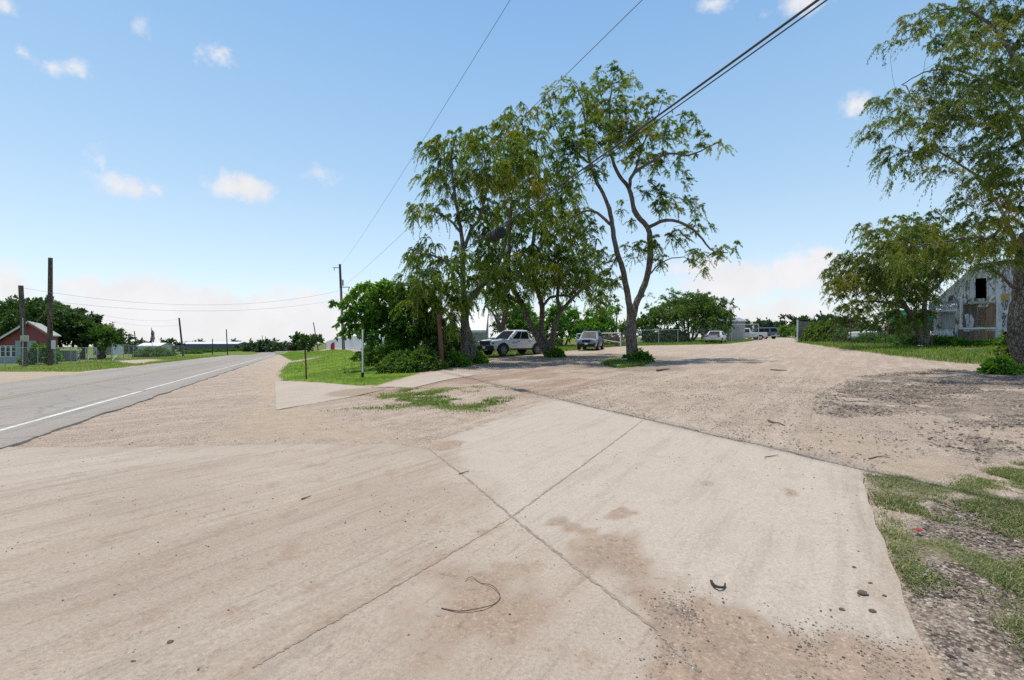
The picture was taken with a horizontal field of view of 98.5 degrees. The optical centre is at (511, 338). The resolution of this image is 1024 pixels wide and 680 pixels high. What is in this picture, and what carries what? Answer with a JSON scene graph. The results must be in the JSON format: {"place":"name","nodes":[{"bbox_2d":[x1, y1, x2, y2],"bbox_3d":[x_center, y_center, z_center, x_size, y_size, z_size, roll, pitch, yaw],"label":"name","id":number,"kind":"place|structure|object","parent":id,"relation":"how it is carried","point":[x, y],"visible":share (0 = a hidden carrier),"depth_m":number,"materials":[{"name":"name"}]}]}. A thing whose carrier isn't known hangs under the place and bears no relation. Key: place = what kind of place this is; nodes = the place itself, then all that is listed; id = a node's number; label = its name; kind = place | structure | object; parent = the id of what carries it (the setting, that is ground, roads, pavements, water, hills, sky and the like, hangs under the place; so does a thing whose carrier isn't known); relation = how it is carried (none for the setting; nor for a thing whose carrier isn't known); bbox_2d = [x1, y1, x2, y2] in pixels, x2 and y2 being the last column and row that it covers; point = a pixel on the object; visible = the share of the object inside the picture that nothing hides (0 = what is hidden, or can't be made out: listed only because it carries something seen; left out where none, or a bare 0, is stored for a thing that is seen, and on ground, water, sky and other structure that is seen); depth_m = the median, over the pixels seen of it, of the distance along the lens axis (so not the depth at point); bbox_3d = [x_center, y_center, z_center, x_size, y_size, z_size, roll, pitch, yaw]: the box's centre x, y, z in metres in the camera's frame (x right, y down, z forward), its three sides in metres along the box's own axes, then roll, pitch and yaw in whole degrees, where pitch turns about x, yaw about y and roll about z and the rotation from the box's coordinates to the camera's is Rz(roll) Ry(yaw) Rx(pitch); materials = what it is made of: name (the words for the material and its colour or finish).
{"place":"outdoors","nodes":[
{"label":"outdoors","id":0,"kind":"place"},
{"bbox_2d":[0,355,223,371],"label":"grass","id":1,"kind":"structure","parent":0,"point":[166,359],"depth_m":42.61,"materials":[{"name":"plant"}]},
{"bbox_2d":[0,351,287,448],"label":"road","id":2,"kind":"structure","parent":0,"point":[31,409],"depth_m":15.40,"materials":[{"name":"asphalt"}]},
{"bbox_2d":[39,367,413,446],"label":"gravel","id":3,"kind":"structure","parent":0,"point":[221,407],"depth_m":9.87,"materials":[{"name":"gravel"}]},
{"bbox_2d":[275,381,383,409],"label":"crossing slab","id":4,"kind":"structure","parent":0,"point":[290,394],"depth_m":13.96,"materials":[{"name":"concrete"}]},
{"bbox_2d":[374,370,475,387],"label":"crossing slab","id":5,"kind":"structure","parent":0,"point":[427,379],"depth_m":16.66,"materials":[{"name":"concrete"}]},
{"bbox_2d":[324,384,538,413],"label":"grass","id":6,"kind":"structure","parent":0,"point":[403,396],"depth_m":11.12,"materials":[{"name":"plant"}]},
{"bbox_2d":[3,433,907,672],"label":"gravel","id":7,"kind":"structure","parent":0,"point":[453,544],"depth_m":3.34,"materials":[{"name":"gravel"}]},
{"bbox_2d":[0,399,941,679],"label":"driveway slab","id":8,"kind":"structure","parent":0,"point":[320,587],"depth_m":3.09,"materials":[{"name":"concrete"}]},
{"bbox_2d":[441,576,499,611],"bbox_3d":[-0.213,1.552,2.659,0.284,0.019,0.357,0,0,21],"label":"wire scrap","id":9,"kind":"object","parent":8,"relation":"on","point":[475,608],"visible":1,"depth_m":2.54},
{"bbox_2d":[0,337,1023,679],"bbox_3d":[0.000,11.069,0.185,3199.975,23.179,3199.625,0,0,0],"label":"ground","id":10,"kind":"structure","parent":0,"point":[216,419],"depth_m":9.01,"materials":[{"name":"gravel"}]},
{"bbox_2d":[18,285,28,366],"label":"utility pole","id":11,"kind":"object","parent":10,"relation":"on","point":[24,337],"visible":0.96,"depth_m":40.76,"materials":[{"name":"brown wood"}]},
{"bbox_2d":[0,321,61,362],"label":"red house","id":12,"kind":"structure","parent":10,"relation":"on","point":[37,333],"depth_m":52.00,"materials":[{"name":"brick"}]},
{"bbox_2d":[15,342,63,364],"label":"vine","id":13,"kind":"object","parent":10,"relation":"on","point":[31,357],"visible":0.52,"depth_m":45.45,"materials":[{"name":"green plant"}]},
{"bbox_2d":[0,347,94,367],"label":"chain link fence","id":14,"kind":"object","parent":10,"relation":"on","point":[37,359],"visible":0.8,"depth_m":42.63,"materials":[{"name":"metal"}]},
{"bbox_2d":[47,257,52,364],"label":"utility pole","id":15,"kind":"object","parent":10,"relation":"on","point":[50,315],"visible":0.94,"depth_m":43.64,"materials":[{"name":"brown wood"}]},
{"bbox_2d":[0,294,102,349],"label":"oak tree","id":16,"kind":"object","parent":10,"relation":"on","point":[67,320],"visible":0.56,"depth_m":67.24,"materials":[{"name":"green plant"}]},
{"bbox_2d":[56,350,77,360],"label":"block wall","id":17,"kind":"structure","parent":10,"relation":"on","point":[66,357],"depth_m":57.88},
{"bbox_2d":[72,307,111,358],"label":"oak tree","id":18,"kind":"object","parent":10,"relation":"on","point":[99,317],"visible":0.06,"depth_m":75.58,"materials":[{"name":"green plant"}]},
{"bbox_2d":[70,321,136,358],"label":"spreading tree","id":19,"kind":"object","parent":10,"relation":"on","point":[98,334],"visible":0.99,"depth_m":68.77,"materials":[{"name":"green plant"}]},
{"bbox_2d":[93,342,122,357],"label":"white trailer","id":20,"kind":"object","parent":10,"relation":"on","point":[114,352],"visible":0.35,"depth_m":76.94,"materials":[{"name":"paint"}]},
{"bbox_2d":[131,346,168,356],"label":"roadside brush","id":21,"kind":"object","parent":10,"relation":"on","point":[156,354],"visible":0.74,"depth_m":84.29,"materials":[{"name":"green plant"}]},
{"bbox_2d":[118,345,182,360],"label":"chain link fence","id":22,"kind":"object","parent":10,"relation":"on","point":[141,351],"visible":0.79,"depth_m":67.29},
{"bbox_2d":[138,343,172,350],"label":"shed","id":23,"kind":"structure","parent":10,"relation":"on","point":[167,345],"depth_m":118.92,"materials":[{"name":"white paint"}]},
{"bbox_2d":[160,337,189,351],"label":"tree","id":24,"kind":"object","parent":10,"relation":"on","point":[176,344],"visible":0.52,"depth_m":209.22,"materials":[{"name":"green plant"}]},
{"bbox_2d":[183,342,245,349],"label":"metal building","id":25,"kind":"structure","parent":10,"relation":"on","point":[202,345],"depth_m":233.53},
{"bbox_2d":[241,338,258,351],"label":"tree","id":26,"kind":"object","parent":10,"relation":"on","point":[249,346],"visible":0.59,"depth_m":207.26,"materials":[{"name":"green plant"}]},
{"bbox_2d":[254,338,278,351],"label":"tree","id":27,"kind":"object","parent":10,"relation":"on","point":[263,346],"visible":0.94,"depth_m":188.60,"materials":[{"name":"green plant"}]},
{"bbox_2d":[288,331,324,351],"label":"round tree","id":28,"kind":"object","parent":10,"relation":"on","point":[302,340],"visible":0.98,"depth_m":128.22,"materials":[{"name":"green plant"}]},
{"bbox_2d":[333,264,349,349],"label":"utility pole","id":29,"kind":"object","parent":10,"relation":"on","point":[341,282],"visible":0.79,"depth_m":59.87,"materials":[{"name":"wood"}]},
{"bbox_2d":[347,0,509,256],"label":"overhead wire","id":30,"kind":"object","parent":29,"relation":"attached to","point":[450,96],"visible":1,"depth_m":15.33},
{"bbox_2d":[344,0,641,285],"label":"overhead wire","id":31,"kind":"object","parent":29,"relation":"attached to","point":[529,110],"visible":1,"depth_m":11.07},
{"bbox_2d":[343,0,819,294],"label":"overhead cable","id":32,"kind":"object","parent":29,"relation":"attached to","point":[738,57],"visible":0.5,"depth_m":7.10,"materials":[{"name":"rubber"}]},
{"bbox_2d":[489,226,506,241],"bbox_3d":[-0.439,-3.200,13.490,0.364,0.426,0.686,0,0,-26],"label":"splice case","id":33,"kind":"object","parent":32,"relation":"hanging from","point":[497,234],"visible":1,"depth_m":13.26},
{"bbox_2d":[358,0,827,297],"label":"overhead cable","id":34,"kind":"object","parent":29,"relation":"attached to","point":[672,109],"visible":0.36,"depth_m":6.95,"materials":[{"name":"rubber"}]},
{"bbox_2d":[275,349,430,384],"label":"grass","id":35,"kind":"structure","parent":10,"relation":"on","point":[308,353],"depth_m":31.06,"materials":[{"name":"plant"}]},
{"bbox_2d":[326,335,385,350],"bbox_3d":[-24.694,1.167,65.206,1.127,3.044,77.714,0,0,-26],"label":"building","id":36,"kind":"structure","parent":10,"relation":"on","point":[354,343],"depth_m":60.38,"materials":[{"name":"white paint"}]},
{"bbox_2d":[349,345,380,361],"bbox_3d":[-10.218,1.073,32.225,2.966,1.398,3.005,0,0,0],"label":"weed bush","id":37,"kind":"object","parent":10,"relation":"on","point":[366,352],"visible":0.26,"depth_m":31.48,"materials":[{"name":"green plant"}]},
{"bbox_2d":[360,345,396,365],"bbox_3d":[-7.682,1.022,26.544,2.864,1.459,2.619,0,0,0],"label":"weed bush","id":38,"kind":"object","parent":10,"relation":"on","point":[372,358],"visible":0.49,"depth_m":25.89,"materials":[{"name":"green plant"}]},
{"bbox_2d":[328,277,449,355],"bbox_3d":[-6.763,-0.374,24.941,6.419,6.007,6.110,0,0,0],"label":"broadleaf tree","id":39,"kind":"object","parent":10,"relation":"on","point":[372,318],"visible":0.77,"depth_m":23.29,"materials":[{"name":"green plant"}]},
{"bbox_2d":[373,349,432,373],"bbox_3d":[-5.178,1.126,21.101,2.798,1.317,2.746,0,0,0],"label":"weed bush","id":40,"kind":"object","parent":10,"relation":"on","point":[388,364],"visible":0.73,"depth_m":20.41,"materials":[{"name":"green plant"}]},
{"bbox_2d":[394,343,449,372],"bbox_3d":[-4.280,0.988,21.009,2.620,1.507,2.469,0,0,-22],"label":"weed bush","id":41,"kind":"object","parent":10,"relation":"on","point":[416,363],"visible":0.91,"depth_m":20.42,"materials":[{"name":"green plant"}]},
{"bbox_2d":[412,335,454,366],"bbox_3d":[-4.090,0.774,22.924,2.516,1.886,2.416,0,0,0],"label":"weed bush","id":42,"kind":"object","parent":10,"relation":"on","point":[432,342],"visible":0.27,"depth_m":22.61,"materials":[{"name":"green plant"}]},
{"bbox_2d":[436,314,443,362],"bbox_3d":[-3.537,0.268,21.870,0.419,2.877,0.245,0,0,0],"label":"pipe post","id":43,"kind":"object","parent":10,"relation":"on","point":[440,340],"visible":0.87,"depth_m":21.78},
{"bbox_2d":[421,323,460,353],"bbox_3d":[-4.376,0.171,27.651,3.576,2.737,3.473,0,0,0],"label":"weed bush","id":44,"kind":"object","parent":10,"relation":"on","point":[449,347],"visible":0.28,"depth_m":26.87,"materials":[{"name":"green plant"}]},
{"bbox_2d":[437,349,474,367],"bbox_3d":[-3.038,1.128,23.084,2.165,1.131,2.286,0,0,-19],"label":"weed bush","id":45,"kind":"object","parent":10,"relation":"on","point":[460,360],"visible":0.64,"depth_m":22.58,"materials":[{"name":"green plant"}]},
{"bbox_2d":[388,125,538,361],"bbox_3d":[-2.548,-5.086,24.122,8.464,13.440,7.012,0,0,0],"label":"willow tree","id":46,"kind":"object","parent":10,"relation":"on","point":[460,298],"visible":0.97,"depth_m":23.88,"materials":[{"name":"green plant"}]},
{"bbox_2d":[443,311,487,350],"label":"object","id":47,"kind":"object","parent":10,"relation":"on","point":[479,328],"visible":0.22,"depth_m":43.18,"materials":[{"name":"white paint"}]},
{"bbox_2d":[469,349,489,363],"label":"weed bush","id":48,"kind":"object","parent":10,"relation":"on","point":[480,358],"visible":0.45,"depth_m":24.85,"materials":[{"name":"green plant"}]},
{"bbox_2d":[487,301,525,332],"bbox_3d":[-0.436,-1.337,40.338,3.832,5.455,3.431,0,0,35],"label":"mesquite tree","id":49,"kind":"object","parent":10,"relation":"on","point":[501,326],"visible":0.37,"depth_m":39.99,"materials":[{"name":"green plant"}]},
{"bbox_2d":[477,329,540,355],"bbox_3d":[0.098,0.309,33.492,5.555,1.965,2.330,0,0,-40],"label":"car","id":50,"kind":"object","parent":10,"relation":"on","point":[502,343],"visible":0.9,"depth_m":32.49,"materials":[{"name":"white paint"}]},
{"bbox_2d":[489,301,548,336],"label":"brush tree","id":51,"kind":"object","parent":10,"relation":"on","point":[520,323],"visible":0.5,"depth_m":47.81,"materials":[{"name":"green plant"}]},
{"bbox_2d":[466,101,616,355],"bbox_3d":[1.892,-7.296,28.638,10.916,17.540,10.548,0,0,0],"label":"willow tree","id":52,"kind":"object","parent":10,"relation":"on","point":[558,280],"visible":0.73,"depth_m":28.72,"materials":[{"name":"green plant"}]},
{"bbox_2d":[543,347,566,357],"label":"weed bush","id":53,"kind":"object","parent":10,"relation":"on","point":[556,352],"visible":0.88,"depth_m":29.27,"materials":[{"name":"green plant"}]},
{"bbox_2d":[530,300,599,346],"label":"brush tree","id":54,"kind":"object","parent":10,"relation":"on","point":[569,325],"visible":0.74,"depth_m":51.27,"materials":[{"name":"green plant"}]},
{"bbox_2d":[576,331,603,349],"bbox_3d":[7.154,0.190,40.051,2.200,1.735,4.695,0,0,20],"label":"crossover","id":55,"kind":"object","parent":10,"relation":"on","point":[590,339],"visible":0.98,"depth_m":38.80,"materials":[{"name":"silver paint"}]},
{"bbox_2d":[571,304,625,339],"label":"brush tree","id":56,"kind":"object","parent":10,"relation":"on","point":[606,321],"visible":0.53,"depth_m":55.22,"materials":[{"name":"green plant"}]},
{"bbox_2d":[606,294,623,331],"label":"slender tree","id":57,"kind":"object","parent":10,"relation":"on","point":[617,309],"visible":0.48,"depth_m":65.31,"materials":[{"name":"green plant"}]},
{"bbox_2d":[603,328,638,344],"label":"brush pile","id":58,"kind":"object","parent":10,"relation":"on","point":[611,338],"visible":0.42,"depth_m":48.87,"materials":[{"name":"grey plant"}]},
{"bbox_2d":[621,348,655,361],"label":"weed bush","id":59,"kind":"object","parent":10,"relation":"on","point":[641,355],"visible":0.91,"depth_m":23.13,"materials":[{"name":"green plant"}]},
{"bbox_2d":[537,59,742,353],"bbox_3d":[7.241,-7.099,24.467,11.870,16.943,5.849,0,0,0],"label":"willow tree","id":60,"kind":"object","parent":10,"relation":"on","point":[614,128],"visible":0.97,"depth_m":23.92,"materials":[{"name":"green plant"}]},
{"bbox_2d":[636,306,664,341],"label":"brush tree","id":61,"kind":"object","parent":10,"relation":"on","point":[642,323],"visible":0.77,"depth_m":59.03,"materials":[{"name":"green plant"}]},
{"bbox_2d":[640,327,664,342],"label":"dark shrub","id":62,"kind":"object","parent":10,"relation":"on","point":[651,339],"visible":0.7,"depth_m":57.05,"materials":[{"name":"green plant"}]},
{"bbox_2d":[646,327,671,342],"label":"dark shrub","id":63,"kind":"object","parent":10,"relation":"on","point":[661,333],"visible":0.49,"depth_m":57.23,"materials":[{"name":"green plant"}]},
{"bbox_2d":[662,328,683,342],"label":"dark shrub","id":64,"kind":"object","parent":10,"relation":"on","point":[673,335],"visible":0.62,"depth_m":57.17,"materials":[{"name":"green plant"}]},
{"bbox_2d":[638,329,715,343],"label":"chain link fence","id":65,"kind":"object","parent":10,"relation":"on","point":[697,339],"visible":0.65,"depth_m":55.53,"materials":[{"name":"metal"}]},
{"bbox_2d":[634,287,739,341],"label":"mesquite tree","id":66,"kind":"object","parent":10,"relation":"on","point":[700,311],"visible":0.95,"depth_m":59.69,"materials":[{"name":"green plant"}]},
{"bbox_2d":[705,331,726,342],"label":"sedan","id":67,"kind":"object","parent":10,"relation":"on","point":[720,336],"visible":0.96,"depth_m":50.38,"materials":[{"name":"white paint"}]},
{"bbox_2d":[701,318,747,339],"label":"white shed","id":68,"kind":"structure","parent":10,"relation":"on","point":[740,322],"depth_m":64.40,"materials":[{"name":"paint"}]},
{"bbox_2d":[745,328,767,339],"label":"pickup truck","id":69,"kind":"object","parent":10,"relation":"on","point":[762,335],"visible":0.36,"depth_m":64.85,"materials":[{"name":"paint"}]},
{"bbox_2d":[747,327,779,338],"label":"dark van","id":70,"kind":"object","parent":10,"relation":"on","point":[773,332],"visible":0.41,"depth_m":71.95,"materials":[{"name":"blue paint"}]},
{"bbox_2d":[757,319,788,330],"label":"tree","id":71,"kind":"object","parent":10,"relation":"on","point":[769,323],"visible":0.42,"depth_m":148.49,"materials":[{"name":"green plant"}]},
{"bbox_2d":[773,314,795,334],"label":"tree","id":72,"kind":"object","parent":10,"relation":"on","point":[789,316],"visible":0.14,"depth_m":159.48,"materials":[{"name":"green plant"}]},
{"bbox_2d":[779,324,796,336],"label":"brush clump","id":73,"kind":"object","parent":10,"relation":"on","point":[789,331],"visible":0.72,"depth_m":103.95,"materials":[{"name":"green plant"}]},
{"bbox_2d":[797,320,798,341],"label":"gate post","id":74,"kind":"object","parent":10,"relation":"on","point":[797,330],"visible":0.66,"depth_m":49.94,"materials":[{"name":"metal"}]},
{"bbox_2d":[799,321,808,338],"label":"board gate","id":75,"kind":"structure","parent":74,"relation":"attached to","point":[803,325],"depth_m":50.00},
{"bbox_2d":[792,315,815,327],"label":"tree","id":76,"kind":"object","parent":10,"relation":"on","point":[802,318],"visible":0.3,"depth_m":149.36,"materials":[{"name":"green plant"}]},
{"bbox_2d":[798,321,818,341],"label":"grassy shrub","id":77,"kind":"object","parent":10,"relation":"on","point":[807,332],"visible":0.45,"depth_m":48.73,"materials":[{"name":"green plant"}]},
{"bbox_2d":[808,319,825,342],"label":"grassy shrub","id":78,"kind":"object","parent":10,"relation":"on","point":[817,328],"visible":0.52,"depth_m":47.74,"materials":[{"name":"green plant"}]},
{"bbox_2d":[816,317,840,341],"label":"grassy shrub","id":79,"kind":"object","parent":10,"relation":"on","point":[827,333],"visible":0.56,"depth_m":46.72,"materials":[{"name":"green plant"}]},
{"bbox_2d":[816,312,852,328],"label":"tree","id":80,"kind":"object","parent":10,"relation":"on","point":[831,316],"visible":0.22,"depth_m":149.77,"materials":[{"name":"green plant"}]},
{"bbox_2d":[829,326,849,342],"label":"grassy shrub","id":81,"kind":"object","parent":10,"relation":"on","point":[837,336],"visible":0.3,"depth_m":44.88,"materials":[{"name":"green plant"}]},
{"bbox_2d":[837,326,860,342],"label":"grassy shrub","id":82,"kind":"object","parent":10,"relation":"on","point":[847,332],"visible":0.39,"depth_m":43.82,"materials":[{"name":"green plant"}]},
{"bbox_2d":[851,333,875,343],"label":"weed bush","id":83,"kind":"object","parent":10,"relation":"on","point":[858,340],"visible":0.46,"depth_m":40.63,"materials":[{"name":"green plant"}]},
{"bbox_2d":[847,324,914,338],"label":"old truck","id":84,"kind":"object","parent":10,"relation":"on","point":[854,334],"visible":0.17,"depth_m":42.57,"materials":[{"name":"paint"}]},
{"bbox_2d":[833,321,932,346],"bbox_3d":[31.052,-0.298,37.446,0.642,2.164,13.329,0,0,11],"label":"yard fence","id":85,"kind":"object","parent":10,"relation":"on","point":[931,333],"visible":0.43,"depth_m":36.72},
{"bbox_2d":[877,334,906,344],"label":"weed bush","id":86,"kind":"object","parent":10,"relation":"on","point":[889,340],"visible":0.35,"depth_m":37.81,"materials":[{"name":"green plant"}]},
{"bbox_2d":[817,207,1003,346],"bbox_3d":[27.920,-4.586,32.638,14.086,11.096,7.293,0,0,-14],"label":"mesquite tree","id":87,"kind":"object","parent":10,"relation":"on","point":[875,277],"visible":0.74,"depth_m":31.52,"materials":[{"name":"green plant"}]},
{"bbox_2d":[902,334,940,346],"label":"weed bush","id":88,"kind":"object","parent":10,"relation":"on","point":[909,340],"visible":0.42,"depth_m":33.01,"materials":[{"name":"green plant"}]},
{"bbox_2d":[846,0,1023,363],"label":"shade tree","id":89,"kind":"object","parent":10,"relation":"on","point":[1005,19],"visible":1,"depth_m":14.06,"materials":[{"name":"green plant"}]},
{"bbox_2d":[864,458,1023,669],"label":"grass","id":90,"kind":"structure","parent":10,"relation":"on","point":[1013,475],"depth_m":3.67,"materials":[{"name":"plant"}]},
{"bbox_2d":[930,334,957,345],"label":"weed bush","id":91,"kind":"object","parent":10,"relation":"on","point":[943,341],"visible":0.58,"depth_m":31.86,"materials":[{"name":"green plant"}]},
{"bbox_2d":[945,336,971,346],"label":"weed bush","id":92,"kind":"object","parent":10,"relation":"on","point":[961,341],"visible":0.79,"depth_m":31.02,"materials":[{"name":"green plant"}]},
{"bbox_2d":[897,498,1023,679],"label":"gravel","id":93,"kind":"structure","parent":10,"relation":"on","point":[957,632],"depth_m":2.77,"materials":[{"name":"gravel"}]},
{"bbox_2d":[928,259,1012,340],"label":"shack","id":94,"kind":"structure","parent":10,"relation":"on","point":[976,308],"depth_m":32.48,"materials":[{"name":"paint"}]},
{"bbox_2d":[963,304,976,326],"bbox_3d":[33.817,-1.630,32.586,0.050,1.677,0.679,0,0,-45],"label":"boarded door","id":95,"kind":"structure","parent":94,"relation":"in","point":[972,309],"depth_m":32.51,"materials":[{"name":"brown wood"}]},
{"bbox_2d":[986,303,994,326],"bbox_3d":[34.530,-1.640,31.866,0.050,1.731,0.464,0,0,-45],"label":"boarded door","id":96,"kind":"structure","parent":94,"relation":"in","point":[990,310],"depth_m":31.84,"materials":[{"name":"brown wood"}]},
{"bbox_2d":[981,335,1002,347],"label":"weed bush","id":97,"kind":"object","parent":10,"relation":"on","point":[992,342],"visible":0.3,"depth_m":29.41,"materials":[{"name":"green plant"}]},
{"bbox_2d":[976,355,1023,374],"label":"weed bush","id":98,"kind":"object","parent":10,"relation":"on","point":[1003,364],"visible":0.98,"depth_m":13.97,"materials":[{"name":"green plant"}]},
{"bbox_2d":[990,332,1012,359],"bbox_3d":[19.191,0.414,16.928,1.233,1.363,1.195,0,0,0],"label":"weed bush","id":99,"kind":"object","parent":10,"relation":"on","point":[1004,351],"visible":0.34,"depth_m":17.04,"materials":[{"name":"green plant"}]},
{"bbox_2d":[0,0,1023,346],"label":"sky","id":100,"kind":"structure","parent":0,"point":[202,156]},
{"bbox_2d":[476,338,756,358],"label":"grass","id":101,"kind":"structure","parent":0,"point":[566,347],"depth_m":49.27,"materials":[{"name":"plant"}]},
{"bbox_2d":[599,357,651,367],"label":"grass","id":102,"kind":"structure","parent":0,"point":[612,362],"depth_m":21.42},
{"bbox_2d":[545,371,926,468],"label":"gravel","id":103,"kind":"structure","parent":0,"point":[750,409],"depth_m":9.31,"materials":[{"name":"gravel"}]},
{"bbox_2d":[622,586,933,679],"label":"gravel","id":104,"kind":"structure","parent":0,"point":[695,635],"depth_m":2.22,"materials":[{"name":"gravel"}]},
{"bbox_2d":[798,340,1002,363],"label":"grass","id":105,"kind":"structure","parent":0,"point":[911,350],"depth_m":26.63,"materials":[{"name":"plant"}]},
{"bbox_2d":[811,368,1023,462],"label":"gravel","id":106,"kind":"structure","parent":0,"point":[941,397],"depth_m":10.02,"materials":[{"name":"gravel"}]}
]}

